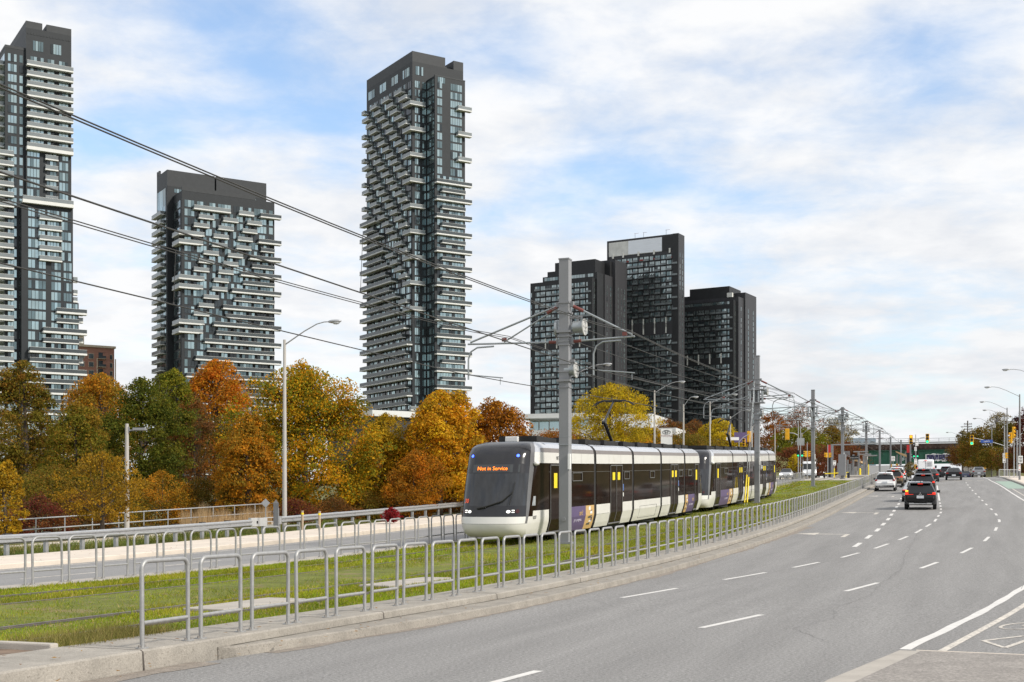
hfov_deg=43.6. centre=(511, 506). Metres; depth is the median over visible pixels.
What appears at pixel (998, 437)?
slope tree
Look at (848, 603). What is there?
asphalt cracks
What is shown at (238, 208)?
window
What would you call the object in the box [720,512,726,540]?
hoop barrier
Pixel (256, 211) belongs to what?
window
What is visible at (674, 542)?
hoop barrier
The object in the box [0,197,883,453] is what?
overhead line
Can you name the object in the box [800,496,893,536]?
turn arrows
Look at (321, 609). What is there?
plinth joints
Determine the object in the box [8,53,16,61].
window
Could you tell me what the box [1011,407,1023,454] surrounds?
slope tree
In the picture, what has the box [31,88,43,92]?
window
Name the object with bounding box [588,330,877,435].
feeder cable
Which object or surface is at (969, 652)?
apron joint
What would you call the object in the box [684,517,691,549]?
hoop barrier
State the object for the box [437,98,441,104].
window
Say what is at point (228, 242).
window
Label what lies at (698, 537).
hoop barrier
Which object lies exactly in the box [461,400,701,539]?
tram
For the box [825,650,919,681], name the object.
gutter
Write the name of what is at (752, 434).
street lamp
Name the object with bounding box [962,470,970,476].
sedan
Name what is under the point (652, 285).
window
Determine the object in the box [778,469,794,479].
sedan
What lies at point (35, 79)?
window
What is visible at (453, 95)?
window
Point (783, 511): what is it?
hoop barrier
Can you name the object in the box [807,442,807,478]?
signal pole
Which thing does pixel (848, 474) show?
barrier arm
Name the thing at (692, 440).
bush
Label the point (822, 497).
hoop barrier
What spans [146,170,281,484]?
residential tower
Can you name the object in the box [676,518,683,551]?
hoop barrier
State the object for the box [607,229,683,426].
black tower
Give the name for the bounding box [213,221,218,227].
window
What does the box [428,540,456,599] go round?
hoop barrier
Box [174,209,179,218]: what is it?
window
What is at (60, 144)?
window
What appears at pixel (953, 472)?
sedan
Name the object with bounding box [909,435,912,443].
traffic signal
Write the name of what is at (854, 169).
sky
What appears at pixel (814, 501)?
hoop barrier
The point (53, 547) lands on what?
grass
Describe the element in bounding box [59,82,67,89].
window
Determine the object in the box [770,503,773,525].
hoop barrier
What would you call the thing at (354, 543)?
hoop barrier
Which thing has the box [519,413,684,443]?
building
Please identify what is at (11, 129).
window
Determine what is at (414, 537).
hoop barrier
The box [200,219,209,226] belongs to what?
window
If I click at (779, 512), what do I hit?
hoop barrier
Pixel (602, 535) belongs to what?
hoop barrier
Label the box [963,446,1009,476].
bush
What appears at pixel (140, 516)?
shrub
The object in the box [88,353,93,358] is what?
window
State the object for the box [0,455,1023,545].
ground
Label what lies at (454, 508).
shrub
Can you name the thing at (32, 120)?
window
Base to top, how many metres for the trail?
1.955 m
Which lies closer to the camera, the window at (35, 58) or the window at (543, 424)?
the window at (543, 424)
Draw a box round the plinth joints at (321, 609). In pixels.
[67,543,729,669]
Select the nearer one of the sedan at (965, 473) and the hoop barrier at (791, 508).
the hoop barrier at (791, 508)
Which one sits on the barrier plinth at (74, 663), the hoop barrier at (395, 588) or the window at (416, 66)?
the hoop barrier at (395, 588)
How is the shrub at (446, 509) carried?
on the ground at (988, 473)
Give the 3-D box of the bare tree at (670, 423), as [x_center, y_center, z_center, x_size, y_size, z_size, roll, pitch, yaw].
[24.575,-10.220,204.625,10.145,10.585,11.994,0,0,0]
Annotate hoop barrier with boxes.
[0,537,27,585]
[29,535,65,584]
[66,534,99,581]
[100,533,128,578]
[131,532,159,575]
[135,556,193,648]
[161,530,186,572]
[190,529,212,569]
[195,553,245,638]
[214,528,237,567]
[239,527,260,563]
[246,550,292,630]
[262,526,280,562]
[282,525,301,560]
[291,548,331,622]
[302,523,320,558]
[321,522,338,556]
[332,545,368,615]
[339,521,355,554]
[356,520,371,552]
[367,543,400,609]
[374,519,387,550]
[389,518,401,548]
[399,541,429,604]
[403,517,416,545]
[417,516,429,545]
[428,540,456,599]
[430,515,441,543]
[443,514,454,540]
[455,513,465,540]
[455,538,479,594]
[478,536,501,590]
[500,535,522,586]
[521,533,540,583]
[539,532,558,579]
[557,530,573,576]
[572,529,587,573]
[586,528,601,570]
[601,526,613,567]
[614,525,626,565]
[625,524,637,562]
[637,523,649,560]
[648,521,657,557]
[658,520,666,555]
[667,519,675,553]
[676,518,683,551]
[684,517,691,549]
[692,516,699,547]
[700,515,706,545]
[707,514,715,543]
[714,513,720,541]
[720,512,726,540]
[726,511,733,538]
[732,510,737,536]
[737,509,743,535]
[743,508,746,533]
[747,507,752,532]
[752,506,756,530]
[757,505,761,529]
[761,504,766,528]
[766,503,769,526]
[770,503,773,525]
[774,502,776,524]
[777,501,780,523]
[780,500,784,522]
[789,498,792,518]
[792,498,795,517]
[794,497,797,516]
[797,496,800,515]
[800,496,802,514]
[802,495,804,514]
[807,494,808,512]
[809,493,810,511]
[811,493,813,510]
[813,492,815,509]
[815,492,816,508]
[822,490,823,505]
[825,489,826,504]
[831,487,832,501]
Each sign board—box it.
[797,438,803,444]
[981,440,992,442]
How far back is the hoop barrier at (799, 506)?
67.84 m
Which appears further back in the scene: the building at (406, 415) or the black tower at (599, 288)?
the black tower at (599, 288)
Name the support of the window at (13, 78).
in the residential tower at (40, 322)
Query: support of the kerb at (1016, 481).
on the road at (607, 635)
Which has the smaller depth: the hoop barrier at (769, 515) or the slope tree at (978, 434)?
the hoop barrier at (769, 515)
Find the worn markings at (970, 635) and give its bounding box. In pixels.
[0,480,1023,650]
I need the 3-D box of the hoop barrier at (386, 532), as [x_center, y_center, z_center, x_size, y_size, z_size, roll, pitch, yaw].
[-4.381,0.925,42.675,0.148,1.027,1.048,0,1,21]
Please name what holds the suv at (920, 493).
on the road at (607, 635)
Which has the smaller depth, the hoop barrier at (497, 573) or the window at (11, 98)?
the hoop barrier at (497, 573)
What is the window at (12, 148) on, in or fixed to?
in the residential tower at (40, 322)
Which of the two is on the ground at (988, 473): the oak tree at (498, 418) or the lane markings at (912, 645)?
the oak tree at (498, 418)
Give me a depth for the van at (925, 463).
152.57 m
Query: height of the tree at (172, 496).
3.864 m
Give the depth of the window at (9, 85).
373.82 m
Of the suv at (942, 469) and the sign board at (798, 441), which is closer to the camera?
the sign board at (798, 441)
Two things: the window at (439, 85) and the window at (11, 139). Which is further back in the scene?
the window at (439, 85)
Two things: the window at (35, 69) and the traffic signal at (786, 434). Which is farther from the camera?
the window at (35, 69)
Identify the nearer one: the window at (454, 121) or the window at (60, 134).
the window at (60, 134)
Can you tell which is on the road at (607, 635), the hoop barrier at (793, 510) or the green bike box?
the green bike box
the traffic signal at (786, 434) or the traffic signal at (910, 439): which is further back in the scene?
the traffic signal at (910, 439)
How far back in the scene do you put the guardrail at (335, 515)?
68.38 m
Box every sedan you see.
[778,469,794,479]
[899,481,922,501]
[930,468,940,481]
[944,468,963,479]
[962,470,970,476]
[970,467,986,476]
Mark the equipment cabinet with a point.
(841, 464)
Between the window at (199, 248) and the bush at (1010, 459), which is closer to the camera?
the bush at (1010, 459)
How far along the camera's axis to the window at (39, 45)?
376.76 m
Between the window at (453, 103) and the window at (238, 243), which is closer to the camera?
the window at (238, 243)
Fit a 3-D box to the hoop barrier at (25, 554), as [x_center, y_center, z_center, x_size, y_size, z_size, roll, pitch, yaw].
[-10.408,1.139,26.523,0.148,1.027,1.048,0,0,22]
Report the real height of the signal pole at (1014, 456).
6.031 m
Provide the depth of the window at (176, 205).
436.99 m
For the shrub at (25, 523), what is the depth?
64.07 m
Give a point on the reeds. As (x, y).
(222, 517)
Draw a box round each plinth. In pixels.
[0,479,810,589]
[0,483,874,681]
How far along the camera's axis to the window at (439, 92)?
448.83 m
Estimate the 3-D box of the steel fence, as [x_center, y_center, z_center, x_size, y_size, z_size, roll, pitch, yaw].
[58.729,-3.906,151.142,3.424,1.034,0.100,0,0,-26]
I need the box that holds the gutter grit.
[83,527,812,681]
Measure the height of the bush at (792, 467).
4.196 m
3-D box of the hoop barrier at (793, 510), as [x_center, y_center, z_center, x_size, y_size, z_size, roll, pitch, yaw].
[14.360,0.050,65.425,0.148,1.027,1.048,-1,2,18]
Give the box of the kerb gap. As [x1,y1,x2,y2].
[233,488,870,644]
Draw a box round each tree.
[0,360,68,507]
[0,414,72,511]
[0,459,29,534]
[8,464,94,521]
[35,398,124,529]
[46,443,153,528]
[48,417,185,528]
[54,372,152,459]
[94,376,199,522]
[131,469,200,525]
[145,367,213,469]
[150,414,267,523]
[166,392,220,509]
[181,358,257,500]
[210,412,287,520]
[211,358,397,518]
[333,412,431,517]
[339,433,405,501]
[379,448,453,517]
[383,388,486,515]
[446,396,534,457]
[572,381,665,442]
[635,426,660,443]
[657,412,691,435]
[684,416,705,434]
[696,418,747,446]
[753,411,791,448]
[769,426,831,472]
[775,405,827,442]
[815,426,856,455]
[816,417,859,471]
[952,425,1003,476]
[955,428,966,469]
[969,419,1023,470]
[982,410,1014,475]
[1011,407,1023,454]
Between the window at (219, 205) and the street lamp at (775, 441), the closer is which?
the street lamp at (775, 441)
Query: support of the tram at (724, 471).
on the running rail at (35, 593)
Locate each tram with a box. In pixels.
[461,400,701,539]
[688,419,776,509]
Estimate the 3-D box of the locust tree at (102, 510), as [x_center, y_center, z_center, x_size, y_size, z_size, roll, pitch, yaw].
[-18.601,-0.440,57.785,4.551,4.890,3.562,0,0,-32]
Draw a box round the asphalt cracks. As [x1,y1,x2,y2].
[663,520,1023,639]
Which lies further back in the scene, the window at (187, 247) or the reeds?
the window at (187, 247)
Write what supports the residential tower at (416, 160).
on the ground at (988, 473)
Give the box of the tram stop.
[832,444,908,477]
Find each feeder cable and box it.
[536,361,860,438]
[550,332,886,445]
[578,371,883,448]
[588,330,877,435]
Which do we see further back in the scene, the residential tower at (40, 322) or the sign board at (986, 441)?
the residential tower at (40, 322)
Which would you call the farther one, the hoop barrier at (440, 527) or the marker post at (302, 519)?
the marker post at (302, 519)
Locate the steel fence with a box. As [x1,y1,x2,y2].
[999,469,1018,477]
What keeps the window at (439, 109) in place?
in the residential tower at (416, 160)
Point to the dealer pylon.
(666, 436)
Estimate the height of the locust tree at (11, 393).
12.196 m
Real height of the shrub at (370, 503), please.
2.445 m
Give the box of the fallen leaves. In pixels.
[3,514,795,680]
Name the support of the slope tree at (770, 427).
on the ground at (988, 473)
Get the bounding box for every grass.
[0,480,853,646]
[0,517,380,555]
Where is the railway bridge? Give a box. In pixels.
[805,437,976,477]
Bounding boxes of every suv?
[873,472,898,490]
[886,469,905,485]
[890,467,907,482]
[902,481,939,508]
[909,473,937,491]
[912,468,935,477]
[938,466,950,477]
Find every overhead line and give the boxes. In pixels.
[0,83,903,450]
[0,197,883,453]
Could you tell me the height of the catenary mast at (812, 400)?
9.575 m
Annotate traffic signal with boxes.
[747,431,750,441]
[785,428,788,439]
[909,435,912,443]
[970,435,973,444]
[1008,432,1011,442]
[1012,427,1015,437]
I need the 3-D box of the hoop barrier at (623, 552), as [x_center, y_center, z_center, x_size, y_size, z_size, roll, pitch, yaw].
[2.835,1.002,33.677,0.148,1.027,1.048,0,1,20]
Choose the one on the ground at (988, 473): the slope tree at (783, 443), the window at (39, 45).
the slope tree at (783, 443)
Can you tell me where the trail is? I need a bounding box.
[1,517,355,550]
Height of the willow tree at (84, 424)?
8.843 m
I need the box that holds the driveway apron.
[855,651,1023,681]
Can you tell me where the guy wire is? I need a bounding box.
[744,381,754,503]
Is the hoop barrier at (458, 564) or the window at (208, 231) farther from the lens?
the window at (208, 231)
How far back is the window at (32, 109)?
376.48 m
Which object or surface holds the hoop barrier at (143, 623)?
on the barrier plinth at (74, 663)
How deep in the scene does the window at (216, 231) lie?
439.72 m
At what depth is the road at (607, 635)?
21.02 m
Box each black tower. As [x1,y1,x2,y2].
[530,259,626,413]
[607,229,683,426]
[684,286,755,440]
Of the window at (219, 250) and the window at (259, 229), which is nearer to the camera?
the window at (219, 250)
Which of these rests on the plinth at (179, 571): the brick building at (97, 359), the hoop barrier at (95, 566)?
the hoop barrier at (95, 566)
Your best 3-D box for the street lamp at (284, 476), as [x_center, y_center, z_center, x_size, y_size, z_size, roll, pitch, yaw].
[-9.611,-3.791,61.476,3.229,10.291,0.285,0,0,21]
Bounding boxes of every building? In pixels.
[79,336,115,413]
[328,410,426,479]
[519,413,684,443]
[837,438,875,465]
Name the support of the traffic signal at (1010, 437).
attached to the signal pole at (1014, 456)
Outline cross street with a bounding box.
[778,477,1003,480]
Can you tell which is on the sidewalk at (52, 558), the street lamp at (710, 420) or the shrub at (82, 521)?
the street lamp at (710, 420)
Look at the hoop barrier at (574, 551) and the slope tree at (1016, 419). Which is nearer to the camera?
the hoop barrier at (574, 551)
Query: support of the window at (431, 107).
in the residential tower at (416, 160)
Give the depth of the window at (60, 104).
380.55 m
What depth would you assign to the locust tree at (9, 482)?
54.92 m
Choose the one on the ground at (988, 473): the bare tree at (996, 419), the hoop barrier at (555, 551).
the bare tree at (996, 419)
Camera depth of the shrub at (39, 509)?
65.55 m
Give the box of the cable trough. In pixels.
[0,641,57,654]
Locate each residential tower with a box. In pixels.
[0,21,86,484]
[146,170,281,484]
[359,51,471,416]
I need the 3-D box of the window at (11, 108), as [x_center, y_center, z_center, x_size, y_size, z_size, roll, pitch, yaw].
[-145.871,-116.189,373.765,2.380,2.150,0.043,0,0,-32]
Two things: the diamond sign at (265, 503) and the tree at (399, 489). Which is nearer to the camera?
the diamond sign at (265, 503)
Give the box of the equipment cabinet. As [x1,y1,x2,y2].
[838,454,845,475]
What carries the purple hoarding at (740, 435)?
on the ground at (988, 473)
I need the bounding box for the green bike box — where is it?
[995,481,1023,488]
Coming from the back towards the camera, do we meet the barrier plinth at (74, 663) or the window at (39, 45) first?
the window at (39, 45)
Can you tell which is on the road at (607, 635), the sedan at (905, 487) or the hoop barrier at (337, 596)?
the sedan at (905, 487)
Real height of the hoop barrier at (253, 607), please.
1.027 m
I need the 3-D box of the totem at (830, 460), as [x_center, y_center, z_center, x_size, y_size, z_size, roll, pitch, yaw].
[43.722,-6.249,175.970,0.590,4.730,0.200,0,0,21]
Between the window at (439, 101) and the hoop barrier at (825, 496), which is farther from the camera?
the window at (439, 101)
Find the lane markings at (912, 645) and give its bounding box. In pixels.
[491,477,1023,681]
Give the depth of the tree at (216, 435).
95.16 m
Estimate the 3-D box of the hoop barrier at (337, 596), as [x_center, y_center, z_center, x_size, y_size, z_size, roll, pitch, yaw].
[-2.457,1.110,19.495,0.148,1.027,1.048,0,0,21]
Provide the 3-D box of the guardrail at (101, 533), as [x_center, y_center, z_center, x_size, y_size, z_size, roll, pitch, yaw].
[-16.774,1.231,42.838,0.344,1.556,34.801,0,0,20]
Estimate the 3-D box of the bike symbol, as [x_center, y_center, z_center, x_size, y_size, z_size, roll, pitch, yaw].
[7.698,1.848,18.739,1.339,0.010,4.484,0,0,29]
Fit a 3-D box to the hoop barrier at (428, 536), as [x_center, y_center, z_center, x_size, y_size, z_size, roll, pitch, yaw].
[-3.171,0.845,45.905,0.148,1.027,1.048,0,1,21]
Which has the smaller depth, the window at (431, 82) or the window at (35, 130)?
the window at (35, 130)
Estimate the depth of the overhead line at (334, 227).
23.61 m
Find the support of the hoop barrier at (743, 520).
on the barrier plinth at (74, 663)
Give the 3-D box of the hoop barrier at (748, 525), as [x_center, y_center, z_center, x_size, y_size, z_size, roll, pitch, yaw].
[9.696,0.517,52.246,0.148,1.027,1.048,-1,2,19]
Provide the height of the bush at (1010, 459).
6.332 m
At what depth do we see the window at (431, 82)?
450.48 m
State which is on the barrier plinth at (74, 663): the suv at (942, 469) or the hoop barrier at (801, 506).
the hoop barrier at (801, 506)
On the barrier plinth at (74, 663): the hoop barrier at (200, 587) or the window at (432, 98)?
the hoop barrier at (200, 587)
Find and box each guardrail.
[0,517,272,555]
[277,501,462,531]
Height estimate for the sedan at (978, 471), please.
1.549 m
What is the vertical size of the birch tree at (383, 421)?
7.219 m
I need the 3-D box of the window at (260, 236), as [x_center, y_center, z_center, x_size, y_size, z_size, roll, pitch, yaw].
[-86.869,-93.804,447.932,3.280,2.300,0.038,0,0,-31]
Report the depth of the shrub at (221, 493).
79.33 m
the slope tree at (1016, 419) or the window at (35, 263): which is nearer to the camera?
the slope tree at (1016, 419)
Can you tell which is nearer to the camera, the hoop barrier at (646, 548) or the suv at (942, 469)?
the hoop barrier at (646, 548)
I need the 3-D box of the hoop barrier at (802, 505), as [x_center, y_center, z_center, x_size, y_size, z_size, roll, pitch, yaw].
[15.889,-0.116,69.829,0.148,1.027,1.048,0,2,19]
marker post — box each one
[301,511,303,529]
[318,511,320,529]
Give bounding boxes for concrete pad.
[183,597,304,611]
[360,577,450,587]
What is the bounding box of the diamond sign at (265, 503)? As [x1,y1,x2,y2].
[261,499,269,516]
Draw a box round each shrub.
[0,508,48,533]
[8,491,78,533]
[48,490,123,529]
[88,484,170,528]
[168,476,216,516]
[207,476,253,515]
[269,495,327,524]
[309,492,364,520]
[332,488,396,519]
[380,507,403,523]
[385,485,419,517]
[422,482,456,513]
[433,473,462,512]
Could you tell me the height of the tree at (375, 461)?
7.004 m
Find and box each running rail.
[0,477,832,597]
[0,478,836,604]
[0,478,858,629]
[18,488,845,640]
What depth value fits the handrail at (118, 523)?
65.47 m
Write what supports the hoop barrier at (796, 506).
on the barrier plinth at (74, 663)
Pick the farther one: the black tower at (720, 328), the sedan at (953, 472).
the black tower at (720, 328)
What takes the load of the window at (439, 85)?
in the residential tower at (416, 160)
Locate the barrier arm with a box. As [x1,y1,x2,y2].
[824,472,849,477]
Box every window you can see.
[0,153,77,468]
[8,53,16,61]
[8,63,16,71]
[8,74,16,81]
[8,84,16,92]
[8,94,16,102]
[8,105,16,112]
[8,115,16,122]
[8,125,16,133]
[8,135,16,143]
[8,146,16,153]
[27,150,38,156]
[31,56,43,64]
[31,67,43,71]
[31,77,43,85]
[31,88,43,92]
[31,108,43,112]
[31,118,43,125]
[31,128,43,136]
[31,139,43,147]
[33,41,42,51]
[51,44,60,54]
[59,61,67,65]
[59,72,67,76]
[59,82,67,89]
[59,92,67,100]
[59,102,67,106]
[59,123,67,130]
[59,133,67,140]
[59,143,67,150]
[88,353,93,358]
[88,362,93,366]
[157,249,272,484]
[161,188,165,206]
[174,201,179,210]
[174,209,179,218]
[174,218,179,227]
[185,200,193,206]
[185,208,197,216]
[185,217,197,224]
[185,245,193,251]
[197,246,205,251]
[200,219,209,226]
[206,229,211,235]
[209,238,218,244]
[209,247,221,254]
[213,213,218,218]
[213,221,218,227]
[215,230,226,234]
[218,204,230,208]
[222,222,233,226]
[222,240,230,246]
[230,214,242,221]
[230,232,235,238]
[234,206,242,212]
[234,241,245,246]
[237,224,242,230]
[239,233,247,236]
[249,243,257,249]
[254,209,265,216]
[254,217,265,224]
[254,226,265,233]
[259,235,267,238]
[367,113,462,410]
[380,82,385,92]
[391,74,397,86]
[403,68,408,78]
[416,66,422,75]
[427,79,433,88]
[427,87,433,96]
[427,96,433,105]
[427,104,433,113]
[437,81,441,87]
[437,89,441,96]
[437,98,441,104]
[437,107,441,113]
[451,84,461,91]
[451,92,461,100]
[451,101,461,107]
[451,109,461,117]
[529,420,658,443]
[531,273,621,413]
[627,254,682,425]
[684,301,753,437]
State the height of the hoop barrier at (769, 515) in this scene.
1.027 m
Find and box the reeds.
[178,502,272,527]
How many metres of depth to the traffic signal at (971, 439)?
177.78 m
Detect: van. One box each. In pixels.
[801,461,818,477]
[916,459,936,479]
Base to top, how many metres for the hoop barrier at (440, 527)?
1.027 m
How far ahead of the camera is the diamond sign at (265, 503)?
62.00 m
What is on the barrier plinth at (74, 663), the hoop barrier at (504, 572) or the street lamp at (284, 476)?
the hoop barrier at (504, 572)
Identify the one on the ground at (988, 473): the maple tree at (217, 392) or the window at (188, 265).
the maple tree at (217, 392)
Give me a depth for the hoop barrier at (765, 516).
55.38 m
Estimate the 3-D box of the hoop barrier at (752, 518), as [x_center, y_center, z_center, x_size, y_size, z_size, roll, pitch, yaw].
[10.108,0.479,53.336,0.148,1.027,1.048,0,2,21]
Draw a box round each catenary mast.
[468,258,634,543]
[703,355,811,502]
[775,390,851,486]
[815,407,873,478]
[844,421,890,474]
[858,430,894,471]
[900,440,901,464]
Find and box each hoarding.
[734,432,746,441]
[857,465,911,477]
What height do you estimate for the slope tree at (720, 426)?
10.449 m
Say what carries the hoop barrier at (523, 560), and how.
on the barrier plinth at (74, 663)
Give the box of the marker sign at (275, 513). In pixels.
[273,500,278,533]
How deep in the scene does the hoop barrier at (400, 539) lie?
43.86 m
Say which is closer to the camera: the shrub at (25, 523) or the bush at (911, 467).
the shrub at (25, 523)
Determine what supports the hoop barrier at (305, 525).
on the plinth at (179, 571)
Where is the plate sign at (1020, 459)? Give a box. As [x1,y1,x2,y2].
[1018,456,1022,462]
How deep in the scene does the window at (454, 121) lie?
452.24 m
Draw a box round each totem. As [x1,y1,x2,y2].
[828,444,831,476]
[907,444,910,476]
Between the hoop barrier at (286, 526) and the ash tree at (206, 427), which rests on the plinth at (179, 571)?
the hoop barrier at (286, 526)
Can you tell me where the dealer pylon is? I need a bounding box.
[661,429,671,443]
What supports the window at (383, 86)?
in the residential tower at (416, 160)
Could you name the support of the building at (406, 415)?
on the ground at (988, 473)
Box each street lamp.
[282,319,340,531]
[579,363,611,372]
[654,381,685,443]
[683,396,698,444]
[709,394,737,445]
[730,409,750,439]
[751,420,765,446]
[774,423,789,456]
[973,418,991,454]
[980,401,1007,475]
[984,386,1020,479]
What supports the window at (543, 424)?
in the building at (547, 421)
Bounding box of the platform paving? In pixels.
[800,477,857,480]
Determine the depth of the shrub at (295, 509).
69.64 m
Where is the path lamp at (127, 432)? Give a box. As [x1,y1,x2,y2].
[124,424,146,527]
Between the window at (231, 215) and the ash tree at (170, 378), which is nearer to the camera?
the ash tree at (170, 378)
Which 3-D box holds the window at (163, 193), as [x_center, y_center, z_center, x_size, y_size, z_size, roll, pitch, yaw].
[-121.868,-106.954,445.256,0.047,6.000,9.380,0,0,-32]
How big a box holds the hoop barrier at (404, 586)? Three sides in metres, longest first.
1.048 x 1.027 x 0.148 m
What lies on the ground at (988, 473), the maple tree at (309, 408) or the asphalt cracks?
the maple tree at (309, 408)
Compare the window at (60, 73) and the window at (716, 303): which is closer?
the window at (60, 73)
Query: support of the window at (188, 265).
in the residential tower at (188, 343)
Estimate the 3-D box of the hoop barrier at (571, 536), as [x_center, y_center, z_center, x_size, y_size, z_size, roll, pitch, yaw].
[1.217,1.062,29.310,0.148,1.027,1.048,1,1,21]
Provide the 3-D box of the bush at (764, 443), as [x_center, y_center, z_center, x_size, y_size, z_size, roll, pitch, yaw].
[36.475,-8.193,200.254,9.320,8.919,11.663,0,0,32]
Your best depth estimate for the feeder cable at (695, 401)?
60.70 m
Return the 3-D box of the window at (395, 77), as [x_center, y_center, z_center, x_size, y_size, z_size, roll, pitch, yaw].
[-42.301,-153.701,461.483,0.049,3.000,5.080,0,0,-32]
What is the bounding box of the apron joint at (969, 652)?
[919,650,1023,654]
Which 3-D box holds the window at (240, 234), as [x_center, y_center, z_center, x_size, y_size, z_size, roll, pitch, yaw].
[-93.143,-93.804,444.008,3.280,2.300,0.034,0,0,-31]
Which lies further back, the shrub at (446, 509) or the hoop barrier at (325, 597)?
the shrub at (446, 509)
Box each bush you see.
[535,427,590,439]
[604,430,660,443]
[656,428,725,445]
[723,430,777,450]
[776,441,851,478]
[786,454,801,471]
[823,441,873,473]
[905,462,914,477]
[943,444,978,470]
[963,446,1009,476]
[992,447,1023,472]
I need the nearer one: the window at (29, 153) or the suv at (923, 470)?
the suv at (923, 470)
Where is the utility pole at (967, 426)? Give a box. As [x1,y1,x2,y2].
[964,421,971,434]
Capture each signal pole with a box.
[793,423,798,471]
[800,426,800,479]
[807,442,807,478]
[974,426,1004,468]
[1013,438,1014,475]
[1016,430,1017,475]
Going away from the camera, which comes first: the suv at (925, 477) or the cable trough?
the cable trough
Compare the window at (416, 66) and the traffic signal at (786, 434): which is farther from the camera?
the window at (416, 66)
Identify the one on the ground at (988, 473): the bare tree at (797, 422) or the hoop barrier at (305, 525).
the bare tree at (797, 422)
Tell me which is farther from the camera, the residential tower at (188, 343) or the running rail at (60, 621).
the residential tower at (188, 343)
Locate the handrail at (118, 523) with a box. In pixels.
[2,503,272,532]
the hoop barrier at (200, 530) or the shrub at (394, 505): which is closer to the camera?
the hoop barrier at (200, 530)
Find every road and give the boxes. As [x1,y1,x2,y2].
[0,481,789,585]
[118,477,1023,681]
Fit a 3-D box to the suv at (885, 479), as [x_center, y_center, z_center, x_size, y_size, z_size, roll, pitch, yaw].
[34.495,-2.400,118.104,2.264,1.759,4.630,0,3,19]
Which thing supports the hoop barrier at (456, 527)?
on the plinth at (179, 571)
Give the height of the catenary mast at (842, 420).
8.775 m
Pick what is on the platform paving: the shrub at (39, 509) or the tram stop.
the tram stop
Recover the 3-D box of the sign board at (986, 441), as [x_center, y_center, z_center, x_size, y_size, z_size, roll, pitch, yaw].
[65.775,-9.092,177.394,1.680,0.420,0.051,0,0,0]
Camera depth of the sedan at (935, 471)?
142.26 m
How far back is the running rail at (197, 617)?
23.91 m
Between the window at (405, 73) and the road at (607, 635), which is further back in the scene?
the window at (405, 73)
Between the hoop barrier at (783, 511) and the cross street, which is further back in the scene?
the cross street
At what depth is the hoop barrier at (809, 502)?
72.95 m
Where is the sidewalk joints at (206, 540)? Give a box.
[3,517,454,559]
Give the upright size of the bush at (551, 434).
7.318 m
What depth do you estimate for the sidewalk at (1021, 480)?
146.79 m
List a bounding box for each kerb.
[217,486,874,659]
[993,476,1023,485]
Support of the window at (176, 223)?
in the residential tower at (188, 343)
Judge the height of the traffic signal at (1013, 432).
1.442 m
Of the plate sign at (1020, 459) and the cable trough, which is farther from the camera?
the plate sign at (1020, 459)
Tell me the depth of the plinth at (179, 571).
33.35 m
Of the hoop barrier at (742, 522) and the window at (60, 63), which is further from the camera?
the window at (60, 63)
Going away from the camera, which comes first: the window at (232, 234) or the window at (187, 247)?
the window at (187, 247)
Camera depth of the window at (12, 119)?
373.82 m
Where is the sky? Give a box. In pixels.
[0,0,1023,482]
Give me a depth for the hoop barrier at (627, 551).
34.79 m
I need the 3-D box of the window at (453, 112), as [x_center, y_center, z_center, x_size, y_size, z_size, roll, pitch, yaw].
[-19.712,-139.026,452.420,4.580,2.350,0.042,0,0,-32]
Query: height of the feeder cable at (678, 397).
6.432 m
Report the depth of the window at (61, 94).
380.55 m
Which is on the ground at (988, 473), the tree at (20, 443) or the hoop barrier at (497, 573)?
the tree at (20, 443)
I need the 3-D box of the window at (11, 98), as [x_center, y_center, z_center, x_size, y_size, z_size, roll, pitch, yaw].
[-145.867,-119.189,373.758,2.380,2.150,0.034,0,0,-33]
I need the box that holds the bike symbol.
[982,623,1023,647]
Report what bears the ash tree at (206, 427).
on the ground at (988, 473)
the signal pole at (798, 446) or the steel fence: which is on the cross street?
the signal pole at (798, 446)
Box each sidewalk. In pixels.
[0,478,810,568]
[1002,476,1023,482]
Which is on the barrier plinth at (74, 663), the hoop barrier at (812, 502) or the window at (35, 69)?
the hoop barrier at (812, 502)
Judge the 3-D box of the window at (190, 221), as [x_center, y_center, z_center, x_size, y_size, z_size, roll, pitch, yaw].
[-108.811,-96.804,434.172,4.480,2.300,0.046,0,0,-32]
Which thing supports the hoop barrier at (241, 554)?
on the plinth at (179, 571)

